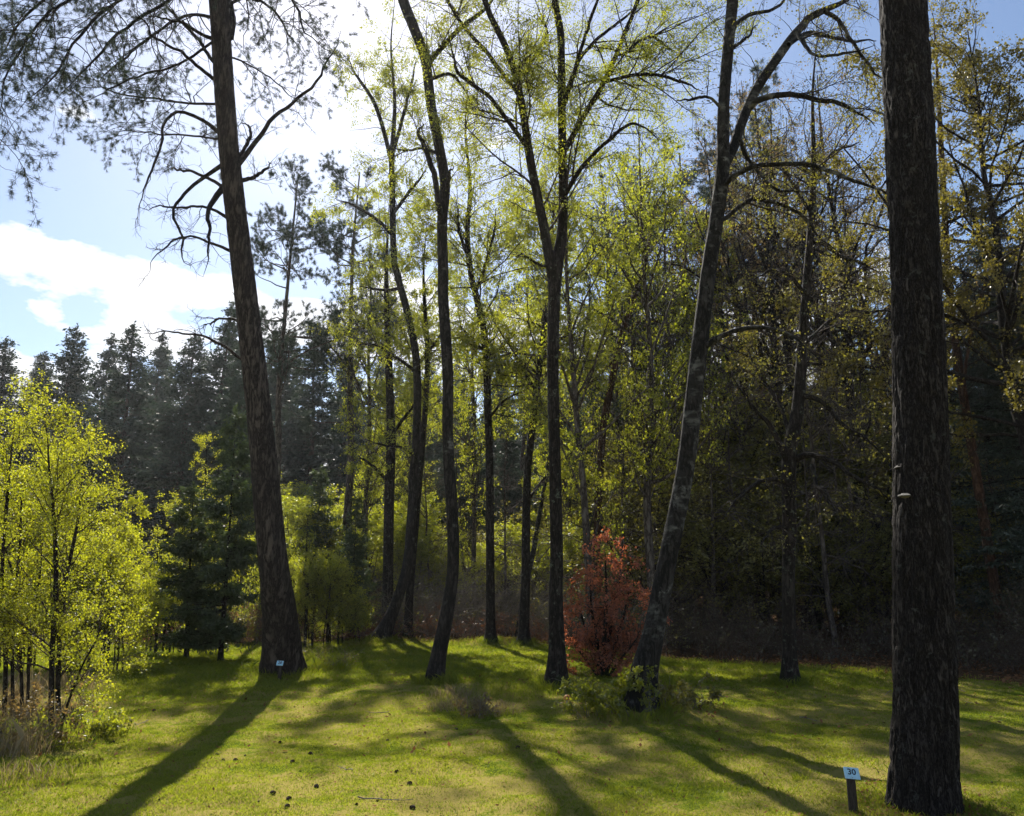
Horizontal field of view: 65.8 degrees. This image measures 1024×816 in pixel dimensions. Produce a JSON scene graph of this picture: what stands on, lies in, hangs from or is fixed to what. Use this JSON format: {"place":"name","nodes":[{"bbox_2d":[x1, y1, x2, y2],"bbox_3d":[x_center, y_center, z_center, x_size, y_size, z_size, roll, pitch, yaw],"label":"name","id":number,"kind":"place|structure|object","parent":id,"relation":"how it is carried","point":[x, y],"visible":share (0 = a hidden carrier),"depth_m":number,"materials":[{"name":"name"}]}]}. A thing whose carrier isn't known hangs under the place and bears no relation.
{"place":"outdoors","nodes":[
{"label":"outdoors","id":0,"kind":"place"},
{"bbox_2d":[0,493,1023,815],"bbox_3d":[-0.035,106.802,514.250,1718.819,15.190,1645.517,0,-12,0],"label":"ground","id":1,"kind":"structure","parent":0,"point":[462,791],"depth_m":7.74,"materials":[{"name":"green plant"}]},
{"bbox_2d":[0,336,50,551],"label":"spruce tree","id":2,"kind":"object","parent":1,"relation":"on","point":[5,369],"visible":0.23,"depth_m":49.54,"materials":[{"name":"green plant"}]},
{"bbox_2d":[0,375,94,667],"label":"birch sapling","id":3,"kind":"object","parent":1,"relation":"on","point":[18,468],"visible":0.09,"depth_m":15.24,"materials":[{"name":"green plant"}]},
{"bbox_2d":[0,390,99,715],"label":"birch sapling","id":4,"kind":"object","parent":1,"relation":"on","point":[7,505],"visible":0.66,"depth_m":9.93,"materials":[{"name":"green plant"}]},
{"bbox_2d":[0,685,99,751],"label":"bramble bush","id":5,"kind":"object","parent":1,"relation":"on","point":[59,733],"visible":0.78,"depth_m":8.16,"materials":[{"name":"green plant"}]},
{"bbox_2d":[0,323,115,556],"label":"spruce tree","id":6,"kind":"object","parent":1,"relation":"on","point":[67,384],"visible":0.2,"depth_m":46.84,"materials":[{"name":"green plant"}]},
{"bbox_2d":[5,446,127,671],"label":"birch sapling","id":7,"kind":"object","parent":1,"relation":"on","point":[79,579],"visible":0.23,"depth_m":14.54,"materials":[{"name":"green plant"}]},
{"bbox_2d":[28,703,135,737],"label":"bramble bush","id":8,"kind":"object","parent":1,"relation":"on","point":[117,727],"visible":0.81,"depth_m":8.82,"materials":[{"name":"green plant"}]},
{"bbox_2d":[0,363,170,729],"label":"birch sapling","id":9,"kind":"object","parent":1,"relation":"on","point":[55,631],"visible":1,"depth_m":9.33,"materials":[{"name":"green plant"}]},
{"bbox_2d":[32,420,151,663],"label":"birch sapling","id":10,"kind":"object","parent":1,"relation":"on","point":[143,511],"visible":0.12,"depth_m":16.45,"materials":[{"name":"green plant"}]},
{"bbox_2d":[39,514,175,671],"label":"birch sapling","id":11,"kind":"object","parent":1,"relation":"on","point":[148,587],"visible":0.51,"depth_m":14.76,"materials":[{"name":"green plant"}]},
{"bbox_2d":[66,332,150,534],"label":"spruce tree","id":12,"kind":"object","parent":1,"relation":"on","point":[107,355],"visible":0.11,"depth_m":53.91,"materials":[{"name":"green plant"}]},
{"bbox_2d":[37,321,181,561],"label":"spruce tree","id":13,"kind":"object","parent":1,"relation":"on","point":[134,393],"visible":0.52,"depth_m":44.18,"materials":[{"name":"green plant"}]},
{"bbox_2d":[110,330,186,522],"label":"spruce tree","id":14,"kind":"object","parent":1,"relation":"on","point":[161,352],"visible":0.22,"depth_m":57.65,"materials":[{"name":"green plant"}]},
{"bbox_2d":[85,330,229,572],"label":"spruce tree","id":15,"kind":"object","parent":1,"relation":"on","point":[187,387],"visible":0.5,"depth_m":42.15,"materials":[{"name":"green plant"}]},
{"bbox_2d":[117,511,220,652],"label":"birch sapling","id":16,"kind":"object","parent":1,"relation":"on","point":[148,569],"visible":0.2,"depth_m":18.81,"materials":[{"name":"green plant"}]},
{"bbox_2d":[0,0,369,676],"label":"pine tree","id":17,"kind":"object","parent":1,"relation":"on","point":[280,634],"visible":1,"depth_m":13.88,"materials":[{"name":"brown plant"}]},
{"bbox_2d":[135,301,252,537],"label":"spruce tree","id":18,"kind":"object","parent":1,"relation":"on","point":[220,361],"visible":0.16,"depth_m":49.53,"materials":[{"name":"green plant"}]},
{"bbox_2d":[146,480,246,656],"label":"spruce sapling","id":19,"kind":"object","parent":1,"relation":"on","point":[185,547],"visible":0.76,"depth_m":17.55,"materials":[{"name":"green plant"}]},
{"bbox_2d":[153,431,250,615],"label":"birch sapling","id":20,"kind":"object","parent":1,"relation":"on","point":[169,507],"visible":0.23,"depth_m":24.72,"materials":[{"name":"green plant"}]},
{"bbox_2d":[164,403,260,660],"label":"spruce sapling","id":21,"kind":"object","parent":1,"relation":"on","point":[220,629],"visible":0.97,"depth_m":17.22,"materials":[{"name":"green plant"}]},
{"bbox_2d":[161,335,304,582],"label":"spruce tree","id":22,"kind":"object","parent":1,"relation":"on","point":[235,381],"visible":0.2,"depth_m":40.07,"materials":[{"name":"green plant"}]},
{"bbox_2d":[223,329,341,528],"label":"spruce tree","id":23,"kind":"object","parent":1,"relation":"on","point":[272,388],"visible":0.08,"depth_m":52.86,"materials":[{"name":"green plant"}]},
{"bbox_2d":[222,153,361,520],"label":"pine tree","id":24,"kind":"object","parent":1,"relation":"on","point":[283,338],"visible":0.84,"depth_m":29.40,"materials":[{"name":"green plant"}]},
{"bbox_2d":[249,497,369,647],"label":"birch sapling","id":25,"kind":"object","parent":1,"relation":"on","point":[319,584],"visible":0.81,"depth_m":20.38,"materials":[{"name":"green plant"}]},
{"bbox_2d":[243,483,379,598],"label":"hazel bush","id":26,"kind":"object","parent":1,"relation":"on","point":[291,518],"visible":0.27,"depth_m":29.80,"materials":[{"name":"green plant"}]},
{"bbox_2d":[272,333,368,542],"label":"spruce tree","id":27,"kind":"object","parent":1,"relation":"on","point":[296,459],"visible":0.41,"depth_m":46.44,"materials":[{"name":"green plant"}]},
{"bbox_2d":[286,463,354,599],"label":"spruce sapling","id":28,"kind":"object","parent":1,"relation":"on","point":[320,480],"visible":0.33,"depth_m":29.81,"materials":[{"name":"green plant"}]},
{"bbox_2d":[0,602,673,655],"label":"bracken","id":29,"kind":"object","parent":1,"relation":"on","point":[462,630],"visible":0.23,"depth_m":22.58,"materials":[{"name":"green plant"}]},
{"bbox_2d":[290,538,385,643],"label":"bush","id":30,"kind":"object","parent":1,"relation":"on","point":[329,633],"visible":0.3,"depth_m":21.35,"materials":[{"name":"green plant"}]},
{"bbox_2d":[297,356,381,505],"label":"spruce tree","id":31,"kind":"object","parent":1,"relation":"on","point":[343,433],"visible":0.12,"depth_m":54.36,"materials":[{"name":"green plant"}]},
{"bbox_2d":[281,150,422,605],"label":"pine tree","id":32,"kind":"object","parent":1,"relation":"on","point":[338,244],"visible":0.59,"depth_m":32.47,"materials":[{"name":"green plant"}]},
{"bbox_2d":[327,491,385,635],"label":"spruce sapling","id":33,"kind":"object","parent":1,"relation":"on","point":[356,554],"visible":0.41,"depth_m":24.07,"materials":[{"name":"green plant"}]},
{"bbox_2d":[305,225,419,601],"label":"birch tree","id":34,"kind":"object","parent":1,"relation":"on","point":[373,486],"visible":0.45,"depth_m":31.49,"materials":[{"name":"green plant"}]},
{"bbox_2d":[50,552,695,654],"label":"undergrowth","id":35,"kind":"object","parent":1,"relation":"on","point":[536,598],"visible":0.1,"depth_m":23.93,"materials":[{"name":"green plant"}]},
{"bbox_2d":[309,510,439,611],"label":"hazel bush","id":36,"kind":"object","parent":1,"relation":"on","point":[375,547],"visible":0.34,"depth_m":29.74,"materials":[{"name":"green plant"}]},
{"bbox_2d":[336,160,453,619],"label":"birch tree","id":37,"kind":"object","parent":1,"relation":"on","point":[391,413],"visible":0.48,"depth_m":26.94,"materials":[{"name":"green plant"}]},
{"bbox_2d":[307,0,494,639],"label":"birch tree","id":38,"kind":"object","parent":1,"relation":"on","point":[385,627],"visible":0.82,"depth_m":23.89,"materials":[{"name":"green plant"}]},
{"bbox_2d":[341,487,462,602],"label":"hazel bush","id":39,"kind":"object","parent":1,"relation":"on","point":[422,522],"visible":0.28,"depth_m":32.18,"materials":[{"name":"green plant"}]},
{"bbox_2d":[362,343,459,522],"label":"birch tree","id":40,"kind":"object","parent":1,"relation":"on","point":[402,477],"visible":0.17,"depth_m":36.30,"materials":[{"name":"green plant"}]},
{"bbox_2d":[369,522,468,610],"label":"hazel bush","id":41,"kind":"object","parent":1,"relation":"on","point":[423,548],"visible":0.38,"depth_m":29.56,"materials":[{"name":"green plant"}]},
{"bbox_2d":[348,0,497,683],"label":"birch tree","id":42,"kind":"object","parent":1,"relation":"on","point":[437,661],"visible":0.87,"depth_m":13.41,"materials":[{"name":"brown plant"}]},
{"bbox_2d":[377,190,476,636],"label":"birch tree","id":43,"kind":"object","parent":1,"relation":"on","point":[425,400],"visible":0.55,"depth_m":24.85,"materials":[{"name":"green plant"}]},
{"bbox_2d":[422,400,501,581],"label":"spruce tree","id":44,"kind":"object","parent":1,"relation":"on","point":[465,498],"visible":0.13,"depth_m":41.07,"materials":[{"name":"green plant"}]},
{"bbox_2d":[429,537,510,607],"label":"hazel bush","id":45,"kind":"object","parent":1,"relation":"on","point":[477,563],"visible":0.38,"depth_m":29.31,"materials":[{"name":"green plant"}]},
{"bbox_2d":[384,54,572,643],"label":"alder tree","id":46,"kind":"object","parent":1,"relation":"on","point":[492,248],"visible":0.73,"depth_m":22.81,"materials":[{"name":"green plant"}]},
{"bbox_2d":[427,224,530,603],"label":"birch tree","id":47,"kind":"object","parent":1,"relation":"on","point":[474,456],"visible":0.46,"depth_m":29.88,"materials":[{"name":"green plant"}]},
{"bbox_2d":[0,632,1000,815],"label":"grass tufts","id":48,"kind":"object","parent":1,"relation":"on","point":[10,743],"visible":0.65,"depth_m":9.39,"materials":[{"name":"green plant"}]},
{"bbox_2d":[467,410,537,628],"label":"tree","id":49,"kind":"object","parent":1,"relation":"on","point":[504,546],"visible":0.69,"depth_m":27.62,"materials":[{"name":"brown plant"}]},
{"bbox_2d":[476,416,545,597],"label":"spruce tree","id":50,"kind":"object","parent":1,"relation":"on","point":[514,494],"visible":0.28,"depth_m":37.99,"materials":[{"name":"green plant"}]},
{"bbox_2d":[0,634,1023,815],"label":"fallen leaves","id":51,"kind":"object","parent":1,"relation":"on","point":[1007,676],"visible":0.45,"depth_m":10.30,"materials":[{"name":"brown plant"}]},
{"bbox_2d":[463,242,574,512],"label":"pine tree","id":52,"kind":"object","parent":1,"relation":"on","point":[524,442],"visible":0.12,"depth_m":40.85,"materials":[{"name":"green plant"}]},
{"bbox_2d":[461,510,578,604],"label":"hazel bush","id":53,"kind":"object","parent":1,"relation":"on","point":[516,541],"visible":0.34,"depth_m":28.99,"materials":[{"name":"green plant"}]},
{"bbox_2d":[354,530,697,645],"bbox_3d":[-0.624,5.873,25.025,11.889,4.246,13.863,0,-12,0],"label":"dead brush","id":54,"kind":"object","parent":1,"relation":"on","point":[461,610],"visible":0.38,"depth_m":23.91,"materials":[{"name":"brown plant"}]},
{"bbox_2d":[424,142,640,644],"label":"alder tree","id":55,"kind":"object","parent":1,"relation":"on","point":[524,635],"visible":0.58,"depth_m":22.41,"materials":[{"name":"green plant"}]},
{"bbox_2d":[487,143,607,587],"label":"birch tree","id":56,"kind":"object","parent":1,"relation":"on","point":[567,503],"visible":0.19,"depth_m":31.27,"materials":[{"name":"green plant"}]},
{"bbox_2d":[515,350,582,635],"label":"birch sapling","id":57,"kind":"object","parent":1,"relation":"on","point":[544,489],"visible":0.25,"depth_m":24.03,"materials":[{"name":"green plant"}]},
{"bbox_2d":[455,73,687,647],"bbox_3d":[1.419,-1.907,21.267,4.815,16.362,4.766,10,-16,-39],"label":"birch tree","id":58,"kind":"object","parent":1,"relation":"on","point":[579,448],"visible":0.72,"depth_m":21.35,"materials":[{"name":"green plant"}]},
{"bbox_2d":[387,0,770,689],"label":"forked tree","id":59,"kind":"object","parent":1,"relation":"on","point":[531,54],"visible":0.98,"depth_m":13.07,"materials":[{"name":"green plant"}]},
{"bbox_2d":[549,665,661,721],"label":"bramble bush","id":60,"kind":"object","parent":1,"relation":"on","point":[588,691],"visible":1,"depth_m":9.39,"materials":[{"name":"green plant"}]},
{"bbox_2d":[537,145,694,576],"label":"birch tree","id":61,"kind":"object","parent":1,"relation":"on","point":[615,395],"visible":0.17,"depth_m":32.90,"materials":[{"name":"green plant"}]},
{"bbox_2d":[563,526,672,677],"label":"beech bush","id":62,"kind":"object","parent":1,"relation":"on","point":[606,658],"visible":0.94,"depth_m":13.89,"materials":[{"name":"red plant"}]},
{"bbox_2d":[576,355,662,618],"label":"dead tree","id":63,"kind":"object","parent":1,"relation":"on","point":[622,504],"visible":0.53,"depth_m":22.97,"materials":[{"name":"brown plant"}]},
{"bbox_2d":[561,182,680,620],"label":"pine tree","id":64,"kind":"object","parent":1,"relation":"on","point":[607,402],"visible":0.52,"depth_m":24.54,"materials":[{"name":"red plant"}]},
{"bbox_2d":[574,154,691,450],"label":"pine tree","id":65,"kind":"object","parent":1,"relation":"on","point":[626,343],"visible":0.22,"depth_m":30.38,"materials":[{"name":"green plant"}]},
{"bbox_2d":[516,106,751,602],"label":"birch tree","id":66,"kind":"object","parent":1,"relation":"on","point":[647,461],"visible":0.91,"depth_m":22.20,"materials":[{"name":"green plant"}]},
{"bbox_2d":[530,427,766,623],"bbox_3d":[4.267,3.757,23.941,7.093,6.415,5.871,-7,-14,28],"label":"hazel bush","id":67,"kind":"object","parent":1,"relation":"on","point":[698,527],"visible":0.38,"depth_m":22.99,"materials":[{"name":"green plant"}]},
{"bbox_2d":[613,670,733,711],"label":"bramble bush","id":68,"kind":"object","parent":1,"relation":"on","point":[690,694],"visible":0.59,"depth_m":9.67,"materials":[{"name":"green plant"}]},
{"bbox_2d":[602,125,755,611],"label":"pine tree","id":69,"kind":"object","parent":1,"relation":"on","point":[696,168],"visible":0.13,"depth_m":34.34,"materials":[{"name":"green plant"}]},
{"bbox_2d":[603,121,758,627],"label":"birch tree","id":70,"kind":"object","parent":1,"relation":"on","point":[670,346],"visible":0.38,"depth_m":27.93,"materials":[{"name":"green plant"}]},
{"bbox_2d":[529,122,854,623],"bbox_3d":[7.634,-1.689,32.451,11.538,20.613,9.028,8,-15,-33],"label":"oak tree","id":71,"kind":"object","parent":1,"relation":"on","point":[687,247],"visible":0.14,"depth_m":31.89,"materials":[{"name":"green plant"}]},
{"bbox_2d":[593,195,795,628],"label":"birch tree","id":72,"kind":"object","parent":1,"relation":"on","point":[689,322],"visible":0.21,"depth_m":28.69,"materials":[{"name":"green plant"}]},
{"bbox_2d":[569,357,837,630],"bbox_3d":[5.925,3.008,27.197,10.450,9.467,8.689,5,-13,-23],"label":"hazel bush","id":73,"kind":"object","parent":1,"relation":"on","point":[697,464],"visible":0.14,"depth_m":25.85,"materials":[{"name":"green plant"}]},
{"bbox_2d":[609,452,801,630],"bbox_3d":[6.108,4.004,23.452,6.305,5.708,5.218,3,-13,-15],"label":"hazel bush","id":74,"kind":"object","parent":1,"relation":"on","point":[699,565],"visible":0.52,"depth_m":22.81,"materials":[{"name":"green plant"}]},
{"bbox_2d":[654,303,767,638],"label":"dead tree","id":75,"kind":"object","parent":1,"relation":"on","point":[712,506],"visible":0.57,"depth_m":22.70,"materials":[{"name":"brown plant"}]},
{"bbox_2d":[568,78,888,630],"bbox_3d":[8.614,-2.177,28.728,11.157,20.099,8.784,5,-13,-20],"label":"oak tree","id":76,"kind":"object","parent":1,"relation":"on","point":[771,308],"visible":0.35,"depth_m":28.15,"materials":[{"name":"green plant"}]},
{"bbox_2d":[588,359,892,628],"bbox_3d":[8.297,2.877,28.231,9.302,10.143,11.294,5,-13,-21],"label":"hazel bush","id":77,"kind":"object","parent":1,"relation":"on","point":[746,457],"visible":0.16,"depth_m":26.19,"materials":[{"name":"green plant"}]},
{"bbox_2d":[683,58,818,613],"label":"pine tree","id":78,"kind":"object","parent":1,"relation":"on","point":[775,78],"visible":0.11,"depth_m":36.77,"materials":[{"name":"green plant"}]},
{"bbox_2d":[699,259,808,633],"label":"dead tree","id":79,"kind":"object","parent":1,"relation":"on","point":[732,374],"visible":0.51,"depth_m":26.41,"materials":[{"name":"brown plant"}]},
{"bbox_2d":[623,0,887,712],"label":"leaning birch","id":80,"kind":"object","parent":1,"relation":"on","point":[649,649],"visible":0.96,"depth_m":10.79,"materials":[{"name":"brown plant"}]},
{"bbox_2d":[674,474,842,638],"bbox_3d":[7.524,4.374,23.481,5.524,5.017,4.601,2,-12,-7],"label":"hazel bush","id":81,"kind":"object","parent":1,"relation":"on","point":[763,604],"visible":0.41,"depth_m":23.08,"materials":[{"name":"green plant"}]},
{"bbox_2d":[655,46,877,620],"bbox_3d":[9.952,-3.653,32.872,11.616,24.602,9.154,-5,-13,23],"label":"oak tree","id":82,"kind":"object","parent":1,"relation":"on","point":[745,139],"visible":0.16,"depth_m":33.26,"materials":[{"name":"green plant"}]},
{"bbox_2d":[532,530,1023,675],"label":"brushwood","id":83,"kind":"object","parent":1,"relation":"on","point":[992,656],"visible":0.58,"depth_m":17.81,"materials":[{"name":"brown plant"}]},
{"bbox_2d":[667,43,891,628],"bbox_3d":[10.587,-3.300,30.121,8.992,22.937,8.634,-3,-13,15],"label":"oak tree","id":84,"kind":"object","parent":1,"relation":"on","point":[792,348],"visible":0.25,"depth_m":29.50,"materials":[{"name":"green plant"}]},
{"bbox_2d":[687,18,892,685],"bbox_3d":[5.058,-1.464,13.581,4.667,11.913,3.246,0,-12,0],"label":"oak tree","id":85,"kind":"object","parent":1,"relation":"on","point":[790,456],"visible":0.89,"depth_m":12.96,"materials":[{"name":"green plant"}]},
{"bbox_2d":[697,381,891,630],"bbox_3d":[9.845,3.325,26.822,7.899,8.605,9.455,6,-14,-25],"label":"hazel bush","id":86,"kind":"object","parent":1,"relation":"on","point":[798,469],"visible":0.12,"depth_m":25.34,"materials":[{"name":"green plant"}]},
{"bbox_2d":[725,474,892,633],"bbox_3d":[8.922,4.229,22.552,5.380,4.872,4.482,0,-12,1],"label":"hazel bush","id":87,"kind":"object","parent":1,"relation":"on","point":[833,581],"visible":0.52,"depth_m":22.16,"materials":[{"name":"green plant"}]},
{"bbox_2d":[759,367,858,640],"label":"dead tree","id":88,"kind":"object","parent":1,"relation":"on","point":[831,534],"visible":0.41,"depth_m":22.64,"materials":[{"name":"brown plant"}]},
{"bbox_2d":[746,238,888,646],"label":"dead tree","id":89,"kind":"object","parent":1,"relation":"on","point":[825,586],"visible":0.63,"depth_m":20.78,"materials":[{"name":"brown plant"}]},
{"bbox_2d":[688,53,963,631],"bbox_3d":[11.677,-2.656,27.827,7.646,20.575,9.747,8,-15,-32],"label":"oak tree","id":90,"kind":"object","parent":1,"relation":"on","point":[832,203],"visible":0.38,"depth_m":27.41,"materials":[{"name":"green plant"}]},
{"bbox_2d":[772,328,891,636],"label":"dead tree","id":91,"kind":"object","parent":1,"relation":"on","point":[833,471],"visible":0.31,"depth_m":24.25,"materials":[{"name":"brown plant"}]},
{"bbox_2d":[789,289,891,643],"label":"dead tree","id":92,"kind":"object","parent":1,"relation":"on","point":[851,508],"visible":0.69,"depth_m":22.14,"materials":[{"name":"brown plant"}]},
{"bbox_2d":[715,125,966,626],"bbox_3d":[12.415,-1.697,30.937,9.161,20.068,8.769,-5,-13,23],"label":"oak tree","id":93,"kind":"object","parent":1,"relation":"on","point":[825,335],"visible":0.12,"depth_m":30.25,"materials":[{"name":"green plant"}]},
{"bbox_2d":[727,378,971,629],"bbox_3d":[11.676,3.077,26.726,8.226,8.985,9.921,-10,-16,38],"label":"hazel bush","id":94,"kind":"object","parent":1,"relation":"on","point":[854,462],"visible":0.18,"depth_m":25.72,"materials":[{"name":"green plant"}]},
{"bbox_2d":[728,170,977,617],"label":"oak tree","id":95,"kind":"object","parent":1,"relation":"on","point":[862,344],"visible":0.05,"depth_m":33.79,"materials":[{"name":"green plant"}]},
{"bbox_2d":[717,0,1023,482],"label":"beech tree","id":96,"kind":"object","parent":1,"relation":"on","point":[1008,321],"visible":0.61,"depth_m":18.32,"materials":[{"name":"green plant"}]},
{"bbox_2d":[799,404,1023,617],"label":"hazel bush","id":97,"kind":"object","parent":1,"relation":"on","point":[878,459],"visible":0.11,"depth_m":24.21,"materials":[{"name":"green plant"}]},
{"bbox_2d":[803,368,1023,628],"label":"tree","id":98,"kind":"object","parent":1,"relation":"on","point":[889,497],"visible":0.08,"depth_m":25.84,"materials":[{"name":"green plant"}]},
{"bbox_2d":[879,0,963,815],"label":"pine tree","id":99,"kind":"object","parent":1,"relation":"on","point":[923,774],"visible":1,"depth_m":6.22,"materials":[{"name":"brown plant"}]},
{"bbox_2d":[928,0,1012,652],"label":"pine tree","id":100,"kind":"object","parent":1,"relation":"on","point":[982,513],"visible":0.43,"depth_m":19.20,"materials":[{"name":"red plant"}]},
{"bbox_2d":[946,253,1023,637],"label":"spruce tree","id":101,"kind":"object","parent":1,"relation":"on","point":[974,395],"visible":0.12,"depth_m":23.34,"materials":[{"name":"green plant"}]},
{"bbox_2d":[947,182,1023,643],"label":"spruce tree","id":102,"kind":"object","parent":1,"relation":"on","point":[1015,532],"visible":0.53,"depth_m":19.18,"materials":[{"name":"green plant"}]},
{"bbox_2d":[0,0,1023,483],"label":"sky","id":103,"kind":"structure","parent":0,"point":[81,264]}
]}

